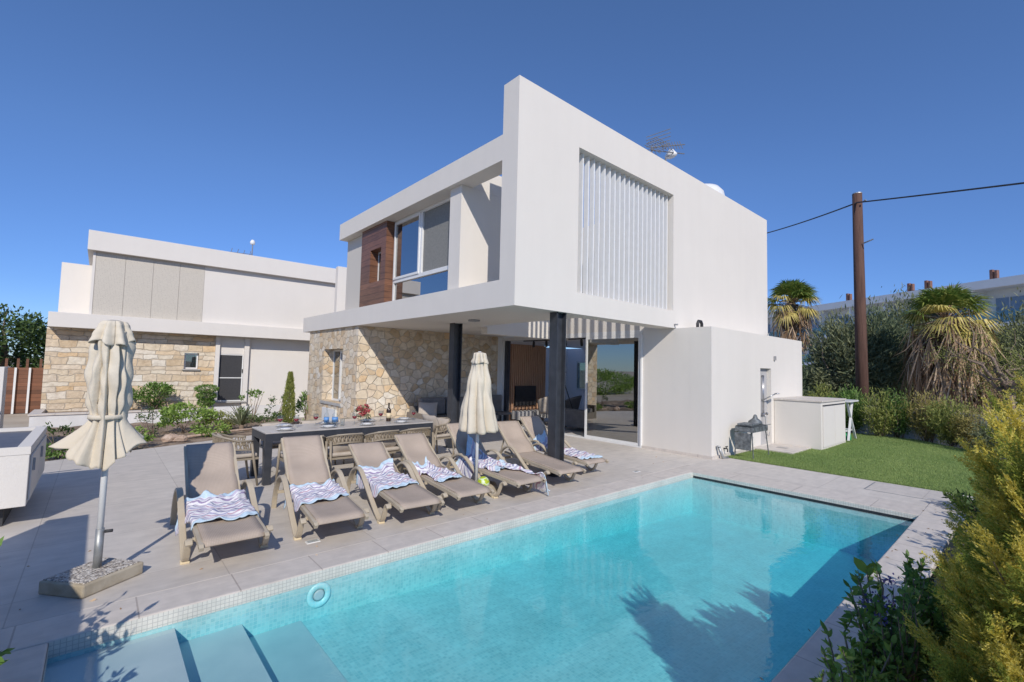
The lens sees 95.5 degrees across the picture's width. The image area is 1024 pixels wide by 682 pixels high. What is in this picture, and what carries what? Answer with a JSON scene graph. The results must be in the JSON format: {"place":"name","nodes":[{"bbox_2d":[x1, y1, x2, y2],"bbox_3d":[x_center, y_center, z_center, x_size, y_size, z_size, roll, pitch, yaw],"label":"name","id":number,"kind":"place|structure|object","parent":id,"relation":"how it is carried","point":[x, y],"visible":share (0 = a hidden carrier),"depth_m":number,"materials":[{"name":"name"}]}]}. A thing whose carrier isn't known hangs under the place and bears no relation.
{"place":"outdoors","nodes":[
{"label":"outdoors","id":0,"kind":"place"},
{"bbox_2d":[45,417,299,460],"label":"garden bed soil","id":1,"kind":"structure","parent":0,"point":[157,441],"depth_m":10.89,"materials":[{"name":"soil"}]},
{"bbox_2d":[0,367,7,427],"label":"garden pillar","id":2,"kind":"structure","parent":1,"relation":"on","point":[3,376],"depth_m":8.04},
{"bbox_2d":[45,439,68,459],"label":"garden shrub","id":3,"kind":"object","parent":1,"relation":"on","point":[50,454],"visible":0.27,"depth_m":7.70,"materials":[{"name":"green plant"}]},
{"bbox_2d":[45,421,74,457],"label":"garden shrub","id":4,"kind":"object","parent":1,"relation":"on","point":[50,429],"visible":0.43,"depth_m":7.93,"materials":[{"name":"green plant"}]},
{"bbox_2d":[134,406,167,435],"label":"garden shrub","id":5,"kind":"object","parent":1,"relation":"on","point":[152,430],"visible":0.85,"depth_m":10.14,"materials":[{"name":"green plant"}]},
{"bbox_2d":[154,401,219,432],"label":"garden shrub","id":6,"kind":"object","parent":1,"relation":"on","point":[171,412],"visible":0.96,"depth_m":10.93,"materials":[{"name":"green plant"}]},
{"bbox_2d":[189,420,231,436],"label":"garden shrub","id":7,"kind":"object","parent":1,"relation":"on","point":[206,430],"visible":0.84,"depth_m":10.47,"materials":[{"name":"green plant"}]},
{"bbox_2d":[199,410,235,429],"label":"garden shrub","id":8,"kind":"object","parent":1,"relation":"on","point":[222,419],"visible":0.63,"depth_m":11.66,"materials":[{"name":"green plant"}]},
{"bbox_2d":[222,405,263,428],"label":"rosette plant","id":9,"kind":"object","parent":1,"relation":"on","point":[241,420],"visible":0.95,"depth_m":11.62,"materials":[{"name":"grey plant"}]},
{"bbox_2d":[236,389,263,422],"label":"garden shrub","id":10,"kind":"object","parent":1,"relation":"on","point":[257,391],"visible":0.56,"depth_m":13.02,"materials":[{"name":"green plant"}]},
{"bbox_2d":[281,371,295,422],"bbox_3d":[-5.917,1.535,12.344,0.388,1.489,0.370,1,-3,3],"label":"column cypress","id":11,"kind":"object","parent":1,"relation":"on","point":[288,410],"depth_m":12.29,"materials":[{"name":"green plant"}]},
{"bbox_2d":[296,391,307,419],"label":"garden shrub","id":12,"kind":"object","parent":1,"relation":"on","point":[301,404],"visible":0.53,"depth_m":13.25,"materials":[{"name":"green plant"}]},
{"bbox_2d":[40,230,335,411],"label":"neighbour house","id":13,"kind":"structure","parent":0,"point":[233,321],"depth_m":14.28,"materials":[{"name":"paint"}]},
{"bbox_2d":[182,353,199,369],"bbox_3d":[-9.982,0.647,14.474,0.460,0.525,0.210,4,-4,-41],"label":"small window","id":14,"kind":"structure","parent":13,"relation":"in","point":[190,359],"depth_m":14.52,"materials":[{"name":"white metal"}]},
{"bbox_2d":[217,354,243,400],"bbox_3d":[-9.182,1.194,15.156,0.696,1.516,0.080,4,-4,-41],"label":"screen door","id":15,"kind":"structure","parent":13,"relation":"in","point":[230,373],"depth_m":15.17,"materials":[{"name":"white metal"}]},
{"bbox_2d":[334,266,346,311],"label":"white fin wall","id":16,"kind":"structure","parent":0,"point":[340,289],"depth_m":14.67,"materials":[{"name":"paint"}]},
{"bbox_2d":[0,429,972,629],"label":"terrace","id":17,"kind":"structure","parent":0,"point":[48,529],"depth_m":5.01,"materials":[{"name":"tile"}]},
{"bbox_2d":[0,411,46,526],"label":"kitchen counter","id":18,"kind":"object","parent":17,"relation":"on","point":[22,456],"visible":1,"depth_m":4.53,"materials":[{"name":"white paint"}]},
{"bbox_2d":[27,444,39,499],"bbox_3d":[-5.011,1.358,4.892,0.033,0.440,0.800,4,-4,-41],"label":"door","id":19,"kind":"structure","parent":18,"relation":"in","point":[34,461],"depth_m":4.73,"materials":[{"name":"white paint"}]},
{"bbox_2d":[37,434,46,482],"bbox_3d":[-5.574,1.382,5.528,0.033,0.440,0.820,4,-4,-41],"label":"door","id":20,"kind":"structure","parent":18,"relation":"in","point":[43,442],"depth_m":5.46,"materials":[{"name":"white paint"}]},
{"bbox_2d":[38,320,146,598],"bbox_3d":[-3.101,0.809,3.494,0.475,1.944,0.476,1,-3,13],"label":"parasol","id":21,"kind":"object","parent":17,"relation":"on","point":[105,436],"visible":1,"depth_m":3.45,"materials":[{"name":"beige fabric"}]},
{"bbox_2d":[170,442,272,564],"bbox_3d":[-2.728,1.459,4.347,0.644,0.766,1.694,4,-4,-40],"label":"sun lounger","id":22,"kind":"object","parent":17,"relation":"on","point":[212,468],"visible":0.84,"depth_m":4.56,"materials":[{"name":"beige plastic"}]},
{"bbox_2d":[175,489,258,535],"bbox_3d":[-2.684,1.595,4.277,0.616,0.358,0.722,4,-4,-41],"label":"beach towel","id":23,"kind":"object","parent":22,"relation":"on","point":[205,505],"visible":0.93,"depth_m":4.26,"materials":[{"name":"fabric"}]},
{"bbox_2d":[212,433,258,485],"bbox_3d":[-3.757,1.579,6.262,0.536,0.700,0.558,4,-4,-41],"label":"dining chair","id":24,"kind":"object","parent":17,"relation":"on","point":[245,453],"visible":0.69,"depth_m":6.19,"materials":[{"name":"wicker"}]},
{"bbox_2d":[274,435,327,484],"bbox_3d":[-2.821,1.602,6.268,0.558,0.700,0.536,4,-5,-43],"label":"dining chair","id":25,"kind":"object","parent":17,"relation":"on","point":[280,457],"visible":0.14,"depth_m":6.24,"materials":[{"name":"wicker"}]},
{"bbox_2d":[271,435,369,540],"bbox_3d":[-2.043,1.504,4.918,0.644,0.775,1.686,4,-4,-37],"label":"sun lounger","id":26,"kind":"object","parent":17,"relation":"on","point":[305,459],"visible":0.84,"depth_m":5.15,"materials":[{"name":"beige plastic"}]},
{"bbox_2d":[283,478,348,511],"bbox_3d":[-2.024,1.661,4.899,0.608,0.296,0.623,4,-4,-41],"label":"beach towel","id":27,"kind":"object","parent":26,"relation":"on","point":[313,492],"visible":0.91,"depth_m":4.84,"materials":[{"name":"fabric"}]},
{"bbox_2d":[250,418,432,485],"bbox_3d":[-2.588,1.670,7.375,2.620,0.700,0.760,4,-4,-41],"label":"dining table","id":28,"kind":"object","parent":17,"relation":"on","point":[267,435],"visible":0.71,"depth_m":6.79,"materials":[{"name":"grey paint"}]},
{"bbox_2d":[324,433,365,472],"bbox_3d":[-2.392,1.631,6.594,0.558,0.700,0.536,4,-4,-37],"label":"dining chair","id":29,"kind":"object","parent":17,"relation":"on","point":[338,444],"visible":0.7,"depth_m":6.40,"materials":[{"name":"wicker"}]},
{"bbox_2d":[0,468,690,652],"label":"pool coping","id":30,"kind":"object","parent":17,"relation":"on","point":[36,633],"visible":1,"depth_m":3.59,"materials":[{"name":"stone"}]},
{"bbox_2d":[355,430,403,474],"bbox_3d":[-1.971,1.663,6.965,0.558,0.700,0.536,5,-5,-44],"label":"dining chair","id":31,"kind":"object","parent":17,"relation":"on","point":[386,438],"visible":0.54,"depth_m":6.83,"materials":[{"name":"wicker"}]},
{"bbox_2d":[347,441,444,523],"bbox_3d":[-1.431,1.630,5.461,0.644,0.615,1.795,4,-4,-36],"label":"sun lounger","id":32,"kind":"object","parent":17,"relation":"on","point":[401,499],"visible":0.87,"depth_m":5.22,"materials":[{"name":"beige plastic"}]},
{"bbox_2d":[356,458,418,497],"bbox_3d":[-1.495,1.617,5.520,0.566,0.278,0.808,4,-4,-41],"label":"beach towel","id":33,"kind":"object","parent":32,"relation":"on","point":[384,475],"visible":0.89,"depth_m":5.48,"materials":[{"name":"fabric"}]},
{"bbox_2d":[391,427,433,472],"bbox_3d":[-1.565,1.696,7.378,0.558,0.700,0.536,4,-4,-39],"label":"dining chair","id":34,"kind":"object","parent":17,"relation":"on","point":[426,431],"visible":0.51,"depth_m":7.25,"materials":[{"name":"beige plastic"}]},
{"bbox_2d":[407,397,463,419],"bbox_3d":[-1.613,1.812,11.661,1.840,0.760,0.830,4,-4,-41],"label":"outdoor sofa","id":35,"kind":"object","parent":17,"relation":"on","point":[442,407],"visible":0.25,"depth_m":11.58,"materials":[{"name":"grey wicker"}]},
{"bbox_2d":[418,402,437,416],"bbox_3d":[-2.031,1.655,11.209,0.460,0.346,0.230,2,-3,-6],"label":"pillow","id":36,"kind":"object","parent":35,"relation":"on","point":[428,409],"visible":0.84,"depth_m":11.16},
{"bbox_2d":[394,433,494,511],"bbox_3d":[-0.932,1.631,5.904,0.644,0.689,1.753,4,-4,-38],"label":"sun lounger","id":37,"kind":"object","parent":17,"relation":"on","point":[414,447],"visible":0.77,"depth_m":5.87,"materials":[{"name":"beige plastic"}]},
{"bbox_2d":[413,457,461,481],"bbox_3d":[-0.985,1.628,5.867,0.761,0.216,0.396,-2,-5,44],"label":"beach towel","id":38,"kind":"object","parent":37,"relation":"on","point":[439,474],"visible":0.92,"depth_m":5.86,"materials":[{"name":"fabric"}]},
{"bbox_2d":[434,417,454,454],"bbox_3d":[-1.404,1.766,8.515,0.558,0.700,0.536,-2,-5,42],"label":"dining chair","id":39,"kind":"object","parent":17,"relation":"on","point":[443,422],"visible":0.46,"depth_m":8.43,"materials":[{"name":"beige plastic"}]},
{"bbox_2d":[459,351,497,494],"bbox_3d":[-0.418,1.072,6.198,0.560,1.860,0.544,2,-3,-10],"label":"parasol","id":40,"kind":"object","parent":17,"relation":"on","point":[477,415],"visible":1,"depth_m":6.07,"materials":[{"name":"beige fabric"}]},
{"bbox_2d":[46,478,911,681],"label":"pool basin","id":41,"kind":"object","parent":17,"relation":"in","point":[693,580],"visible":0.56,"depth_m":4.23,"materials":[{"name":"tile"}]},
{"bbox_2d":[44,621,346,681],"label":"pool step tread","id":42,"kind":"object","parent":41,"relation":"attached to","point":[293,652],"visible":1,"depth_m":2.92,"materials":[{"name":"tile"}]},
{"bbox_2d":[306,582,330,607],"bbox_3d":[-1.534,2.022,3.700,0.194,0.194,0.016,4,-4,-41],"label":"pool lamp","id":43,"kind":"object","parent":41,"relation":"attached to","point":[318,595],"visible":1,"depth_m":3.70,"materials":[{"name":"plastic"}]},
{"bbox_2d":[42,472,917,681],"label":"pool waterline band","id":44,"kind":"object","parent":41,"relation":"attached to","point":[96,637],"visible":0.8,"depth_m":3.79,"materials":[{"name":"tile"}]},
{"bbox_2d":[0,465,965,681],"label":"pool coping","id":45,"kind":"object","parent":17,"relation":"on","point":[26,665],"visible":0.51,"depth_m":5.89,"materials":[{"name":"stone"}]},
{"bbox_2d":[693,476,914,521],"bbox_3d":[3.945,2.203,6.653,0.054,0.034,2.810,4,-4,-41],"label":"pool overflow slot","id":46,"kind":"object","parent":45,"relation":"attached to","point":[832,504],"visible":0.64,"depth_m":6.40,"materials":[{"name":"black metal"}]},
{"bbox_2d":[446,423,546,498],"bbox_3d":[-0.281,1.621,6.446,0.644,0.802,1.661,4,-4,-41],"label":"sun lounger","id":47,"kind":"object","parent":17,"relation":"on","point":[516,478],"visible":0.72,"depth_m":6.27,"materials":[{"name":"beige plastic"}]},
{"bbox_2d":[454,434,505,478],"bbox_3d":[-0.392,1.664,6.506,0.857,0.621,0.558,-1,-4,30],"label":"beach towel","id":48,"kind":"object","parent":47,"relation":"on","point":[484,459],"visible":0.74,"depth_m":6.52,"materials":[{"name":"fabric"}]},
{"bbox_2d":[489,459,549,495],"bbox_3d":[0.105,1.837,6.284,0.910,0.340,0.300,-1,-4,38],"label":"beach towel","id":49,"kind":"object","parent":47,"relation":"on","point":[541,485],"visible":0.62,"depth_m":6.17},
{"bbox_2d":[492,395,511,420],"bbox_3d":[-0.339,1.959,12.990,0.480,0.880,0.500,4,-4,-41],"label":"patio chair","id":50,"kind":"object","parent":17,"relation":"on","point":[497,402],"visible":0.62,"depth_m":13.14,"materials":[{"name":"grey fabric"}]},
{"bbox_2d":[496,420,585,480],"bbox_3d":[0.376,1.700,7.156,0.644,0.757,1.702,4,-4,-34],"label":"sun lounger","id":51,"kind":"object","parent":17,"relation":"on","point":[520,446],"visible":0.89,"depth_m":7.31,"materials":[{"name":"beige plastic"}]},
{"bbox_2d":[519,416,608,474],"bbox_3d":[0.819,1.736,7.828,0.644,0.784,1.678,4,-4,-38],"label":"sun lounger","id":52,"kind":"object","parent":17,"relation":"on","point":[534,426],"visible":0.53,"depth_m":8.17,"materials":[{"name":"beige plastic"}]},
{"bbox_2d":[532,430,602,459],"bbox_3d":[0.885,1.719,7.737,0.491,0.326,1.229,4,-4,-41],"label":"beach towel","id":53,"kind":"object","parent":52,"relation":"on","point":[571,451],"visible":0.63,"depth_m":7.70,"materials":[{"name":"fabric"}]},
{"bbox_2d":[771,502,961,681],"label":"pool coping","id":54,"kind":"object","parent":17,"relation":"on","point":[804,664],"visible":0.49,"depth_m":3.80,"materials":[{"name":"stone"}]},
{"bbox_2d":[864,482,951,502],"bbox_3d":[5.756,2.177,6.688,0.700,0.006,1.000,4,-4,-41],"label":"slab","id":55,"kind":"object","parent":17,"relation":"on","point":[908,491],"visible":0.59,"depth_m":6.70,"materials":[{"name":"stone"}]},
{"bbox_2d":[0,0,1023,597],"label":"sky","id":56,"kind":"structure","parent":0,"point":[223,125],"materials":[{"name":"blue"}]},
{"bbox_2d":[3,358,1022,461],"bbox_3d":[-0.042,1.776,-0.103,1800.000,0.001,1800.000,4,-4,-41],"label":"ground","id":57,"kind":"structure","parent":0,"point":[15,420],"depth_m":13.10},
{"bbox_2d":[0,303,47,367],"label":"tree","id":58,"kind":"object","parent":57,"relation":"on","point":[21,327],"visible":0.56,"depth_m":18.79,"materials":[{"name":"green plant"}]},
{"bbox_2d":[4,358,43,413],"bbox_3d":[-16.295,1.327,13.615,3.750,1.700,0.190,4,-4,-41],"label":"wooden fence","id":59,"kind":"object","parent":57,"relation":"on","point":[23,390],"visible":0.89,"depth_m":14.51,"materials":[{"name":"brown wood"}]},
{"bbox_2d":[8,321,47,367],"bbox_3d":[-19.587,0.792,20.003,3.127,3.446,2.937,4,-4,-41],"label":"tree","id":60,"kind":"object","parent":57,"relation":"on","point":[41,334],"visible":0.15,"depth_m":19.12,"materials":[{"name":"green plant"}]},
{"bbox_2d":[28,404,306,426],"bbox_3d":[-9.289,2.155,13.963,7.210,0.420,1.490,4,-4,-41],"label":"raised planter","id":61,"kind":"object","parent":57,"relation":"on","point":[39,417],"visible":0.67,"depth_m":12.21,"materials":[{"name":"paint"}]},
{"bbox_2d":[132,381,176,408],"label":"garden shrub","id":62,"kind":"object","parent":61,"relation":"on","point":[165,388],"visible":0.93,"depth_m":13.37,"materials":[{"name":"green plant"}]},
{"bbox_2d":[193,384,218,407],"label":"topiary bush","id":63,"kind":"object","parent":61,"relation":"on","point":[203,390],"visible":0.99,"depth_m":14.15,"materials":[{"name":"green plant"}]},
{"bbox_2d":[303,75,801,476],"bbox_3d":[0.909,-0.491,13.078,9.810,6.080,10.060,4,-4,-41],"label":"villa","id":64,"kind":"object","parent":57,"relation":"on","point":[646,292],"visible":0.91,"depth_m":9.57,"materials":[{"name":"white paint"}]},
{"bbox_2d":[331,349,342,401],"bbox_3d":[-4.401,0.890,12.025,0.125,1.346,1.276,4,-4,-41],"label":"stone wall window","id":65,"kind":"structure","parent":64,"relation":"in","point":[338,354],"depth_m":12.30,"materials":[{"name":"white metal"}]},
{"bbox_2d":[392,197,449,300],"bbox_3d":[-1.764,-1.732,9.273,0.110,1.826,2.436,4,-4,-41],"label":"upper window","id":66,"kind":"structure","parent":64,"relation":"in","point":[421,238],"depth_m":9.29,"materials":[{"name":"glass"}]},
{"bbox_2d":[512,409,547,424],"bbox_3d":[0.692,2.280,14.005,1.600,0.394,0.330,4,-4,-41],"label":"media bench","id":67,"kind":"object","parent":64,"relation":"on","point":[516,415],"visible":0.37,"depth_m":13.58,"materials":[{"name":"wood"}]},
{"bbox_2d":[496,330,642,447],"bbox_3d":[1.180,1.099,11.963,0.380,2.549,5.000,4,-4,-41],"label":"sliding door","id":68,"kind":"structure","parent":64,"relation":"in","point":[614,359],"depth_m":10.76,"materials":[{"name":"white metal"}]},
{"bbox_2d":[565,408,584,428],"bbox_3d":[2.445,2.097,13.079,2.020,0.734,1.050,4,-4,-41],"label":"sofa","id":69,"kind":"object","parent":64,"relation":"on","point":[574,418],"visible":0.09,"depth_m":12.43,"materials":[{"name":"grey fabric"}]},
{"bbox_2d":[576,361,584,389],"bbox_3d":[2.802,1.337,17.900,0.060,1.116,0.846,4,-4,-41],"label":"interior window","id":70,"kind":"structure","parent":64,"relation":"in","point":[580,365],"depth_m":18.04,"materials":[{"name":"glass"}]},
{"bbox_2d":[645,128,684,154],"bbox_3d":[3.886,-4.043,11.832,1.491,2.546,0.461,4,-4,-41],"label":"roof antenna","id":71,"kind":"object","parent":64,"relation":"on","point":[652,149],"visible":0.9,"depth_m":11.67,"materials":[{"name":"metal"}]},
{"bbox_2d":[767,279,823,360],"bbox_3d":[13.504,0.223,22.576,2.815,6.510,2.804,0,-4,24],"label":"fan palm","id":72,"kind":"object","parent":57,"relation":"on","point":[794,315],"visible":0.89,"depth_m":22.12,"materials":[{"name":"green plant"}]},
{"bbox_2d":[802,368,825,396],"bbox_3d":[11.531,2.174,19.287,3.539,2.454,3.322,4,-4,-41],"label":"tamarisk tree","id":73,"kind":"object","parent":57,"relation":"on","point":[805,390],"visible":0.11,"depth_m":18.53,"materials":[{"name":"green plant"}]},
{"bbox_2d":[804,381,839,397],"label":"shrub","id":74,"kind":"object","parent":57,"relation":"on","point":[825,394],"visible":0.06,"depth_m":14.46,"materials":[{"name":"green plant"}]},
{"bbox_2d":[802,294,897,397],"bbox_3d":[13.072,0.792,18.366,3.124,5.159,3.574,4,-4,-41],"label":"tamarisk tree","id":75,"kind":"object","parent":57,"relation":"on","point":[818,356],"visible":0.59,"depth_m":18.15,"materials":[{"name":"green plant"}]},
{"bbox_2d":[828,384,872,432],"bbox_3d":[10.000,1.993,13.846,1.382,1.564,1.308,1,-3,1],"label":"shrub","id":76,"kind":"object","parent":57,"relation":"on","point":[856,405],"visible":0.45,"depth_m":13.61,"materials":[{"name":"green plant"}]},
{"bbox_2d":[852,192,873,404],"bbox_3d":[10.821,-0.875,14.322,0.344,7.621,0.574,1,-3,6],"label":"utility pole","id":77,"kind":"object","parent":57,"relation":"on","point":[861,359],"visible":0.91,"depth_m":14.39,"materials":[{"name":"brown wood"}]},
{"bbox_2d":[767,182,1023,232],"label":"overhead cable","id":78,"kind":"object","parent":77,"relation":"attached to","point":[907,197],"visible":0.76,"depth_m":12.70,"materials":[{"name":"black metal"}]},
{"bbox_2d":[822,295,918,405],"bbox_3d":[13.988,0.773,18.198,4.325,5.210,3.846,4,-4,-41],"label":"tamarisk tree","id":79,"kind":"object","parent":57,"relation":"on","point":[894,341],"visible":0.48,"depth_m":17.40,"materials":[{"name":"green plant"}]},
{"bbox_2d":[768,270,1023,366],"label":"hotel","id":80,"kind":"structure","parent":57,"relation":"on","point":[996,287],"depth_m":42.16,"materials":[{"name":"white paint"}]},
{"bbox_2d":[994,294,1023,321],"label":"window","id":81,"kind":"structure","parent":80,"relation":"in","point":[1006,300],"depth_m":40.57,"materials":[{"name":"glass"}]},
{"bbox_2d":[868,283,936,407],"bbox_3d":[15.924,0.435,18.688,4.010,5.855,4.587,0,-3,18],"label":"tamarisk tree","id":82,"kind":"object","parent":57,"relation":"on","point":[901,307],"visible":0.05,"depth_m":18.74,"materials":[{"name":"green plant"}]},
{"bbox_2d":[855,405,1023,458],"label":"wall","id":83,"kind":"structure","parent":57,"relation":"on","point":[910,434],"depth_m":12.72,"materials":[{"name":"paint"}]},
{"bbox_2d":[892,281,1010,414],"bbox_3d":[14.122,0.654,15.093,2.994,5.278,3.103,1,-3,14],"label":"fan palm","id":84,"kind":"object","parent":57,"relation":"on","point":[924,368],"visible":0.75,"depth_m":14.62,"materials":[{"name":"green plant"}]},
{"bbox_2d":[944,401,998,448],"bbox_3d":[10.899,2.020,10.920,1.156,1.234,1.151,4,-4,-41],"label":"shrub","id":85,"kind":"object","parent":57,"relation":"on","point":[967,421],"visible":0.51,"depth_m":10.93,"materials":[{"name":"green plant"}]},
{"bbox_2d":[921,295,1023,417],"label":"dry tree","id":86,"kind":"object","parent":57,"relation":"on","point":[1004,381],"visible":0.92,"depth_m":13.10,"materials":[{"name":"yellow plant"}]},
{"bbox_2d":[963,417,1012,456],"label":"shrub","id":87,"kind":"object","parent":57,"relation":"on","point":[984,435],"visible":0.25,"depth_m":10.22,"materials":[{"name":"green plant"}]},
{"bbox_2d":[978,287,1023,415],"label":"tamarisk tree","id":88,"kind":"object","parent":57,"relation":"on","point":[1020,335],"visible":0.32,"depth_m":16.02,"materials":[{"name":"green plant"}]},
{"bbox_2d":[729,432,998,496],"bbox_3d":[8.053,2.490,10.227,7.250,0.096,3.570,4,-4,-41],"label":"lawn base","id":89,"kind":"object","parent":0,"point":[880,464],"visible":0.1,"depth_m":8.91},
{"bbox_2d":[734,414,769,458],"bbox_3d":[4.906,1.911,9.459,1.040,0.826,0.382,4,-4,-41],"label":"charcoal grill","id":90,"kind":"object","parent":89,"relation":"on","point":[754,424],"visible":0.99,"depth_m":9.17,"materials":[{"name":"metal"}]},
{"bbox_2d":[756,443,810,453],"bbox_3d":[6.009,2.398,10.291,1.165,0.090,0.730,4,-4,-41],"label":"shower tray","id":91,"kind":"object","parent":89,"relation":"on","point":[784,448],"visible":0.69,"depth_m":10.20,"materials":[{"name":"ceramic"}]},
{"bbox_2d":[774,396,845,449],"bbox_3d":[7.252,1.944,11.272,1.970,1.110,0.986,4,-4,-41],"label":"storage box","id":92,"kind":"object","parent":89,"relation":"on","point":[817,423],"visible":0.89,"depth_m":10.68,"materials":[{"name":"white paint"}]},
{"bbox_2d":[823,406,834,447],"bbox_3d":[7.241,1.941,10.622,0.855,0.900,0.018,4,-4,-41],"label":"door","id":93,"kind":"structure","parent":92,"relation":"in","point":[828,411],"depth_m":10.58,"materials":[{"name":"white"}]},
{"bbox_2d":[834,404,845,443],"bbox_3d":[7.896,1.990,11.201,0.855,0.900,0.018,4,-4,-41],"label":"door","id":94,"kind":"structure","parent":92,"relation":"in","point":[839,409],"depth_m":11.17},
{"bbox_2d":[845,399,858,440],"bbox_3d":[8.693,2.067,12.300,0.900,1.028,0.600,4,-4,-41],"label":"folding stand","id":95,"kind":"object","parent":89,"relation":"on","point":[851,424],"visible":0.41,"depth_m":12.08,"materials":[{"name":"white metal"}]},
{"bbox_2d":[856,387,906,436],"bbox_3d":[10.217,1.948,12.903,1.254,1.481,1.147,3,-4,-23],"label":"shrub","id":96,"kind":"object","parent":89,"relation":"on","point":[880,421],"visible":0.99,"depth_m":12.80,"materials":[{"name":"green plant"}]},
{"bbox_2d":[876,385,918,437],"bbox_3d":[10.611,1.962,12.811,1.039,1.484,1.048,4,-4,-41],"label":"shrub","id":97,"kind":"object","parent":89,"relation":"on","point":[901,424],"visible":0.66,"depth_m":12.68,"materials":[{"name":"green plant"}]},
{"bbox_2d":[896,387,949,442],"bbox_3d":[10.875,1.899,12.247,1.214,1.513,1.242,4,-4,-41],"label":"shrub","id":98,"kind":"object","parent":89,"relation":"on","point":[926,433],"visible":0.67,"depth_m":12.24,"materials":[{"name":"green plant"}]},
{"bbox_2d":[920,394,984,446],"bbox_3d":[10.983,1.976,11.509,1.266,1.385,1.470,4,-4,-41],"label":"shrub","id":99,"kind":"object","parent":89,"relation":"on","point":[941,420],"visible":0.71,"depth_m":11.54,"materials":[{"name":"green plant"}]},
{"bbox_2d":[921,465,1001,681],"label":"hedge bed soil","id":100,"kind":"structure","parent":0,"point":[951,555],"depth_m":4.43,"materials":[{"name":"brown soil"}]},
{"bbox_2d":[809,610,907,681],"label":"broadleaf shrub","id":101,"kind":"object","parent":100,"relation":"on","point":[856,669],"visible":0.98,"depth_m":2.09,"materials":[{"name":"green plant"}]},
{"bbox_2d":[854,557,890,631],"bbox_3d":[1.775,1.480,2.277,0.145,0.858,0.307,-1,-4,29],"label":"broadleaf shrub","id":102,"kind":"object","parent":100,"relation":"on","point":[870,569],"visible":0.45,"depth_m":2.30,"materials":[{"name":"green plant"}]},
{"bbox_2d":[841,563,937,681],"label":"broadleaf shrub","id":103,"kind":"object","parent":100,"relation":"on","point":[906,646],"visible":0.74,"depth_m":2.14,"materials":[{"name":"green plant"}]},
{"bbox_2d":[892,550,956,681],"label":"broadleaf shrub","id":104,"kind":"object","parent":100,"relation":"on","point":[938,624],"visible":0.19,"depth_m":2.44,"materials":[{"name":"green plant"}]},
{"bbox_2d":[941,488,982,516],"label":"broadleaf shrub","id":105,"kind":"object","parent":100,"relation":"on","point":[970,501],"visible":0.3,"depth_m":5.81,"materials":[{"name":"green plant"}]},
{"bbox_2d":[901,372,1023,681],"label":"golden conifer","id":106,"kind":"object","parent":100,"relation":"on","point":[990,639],"visible":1,"depth_m":1.56,"materials":[{"name":"plant"}]},
{"bbox_2d":[921,516,1012,676],"bbox_3d":[2.326,1.291,1.984,0.883,1.298,0.967,1,-3,14],"label":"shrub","id":107,"kind":"object","parent":100,"relation":"on","point":[956,558],"visible":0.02,"depth_m":2.16,"materials":[{"name":"plant"}]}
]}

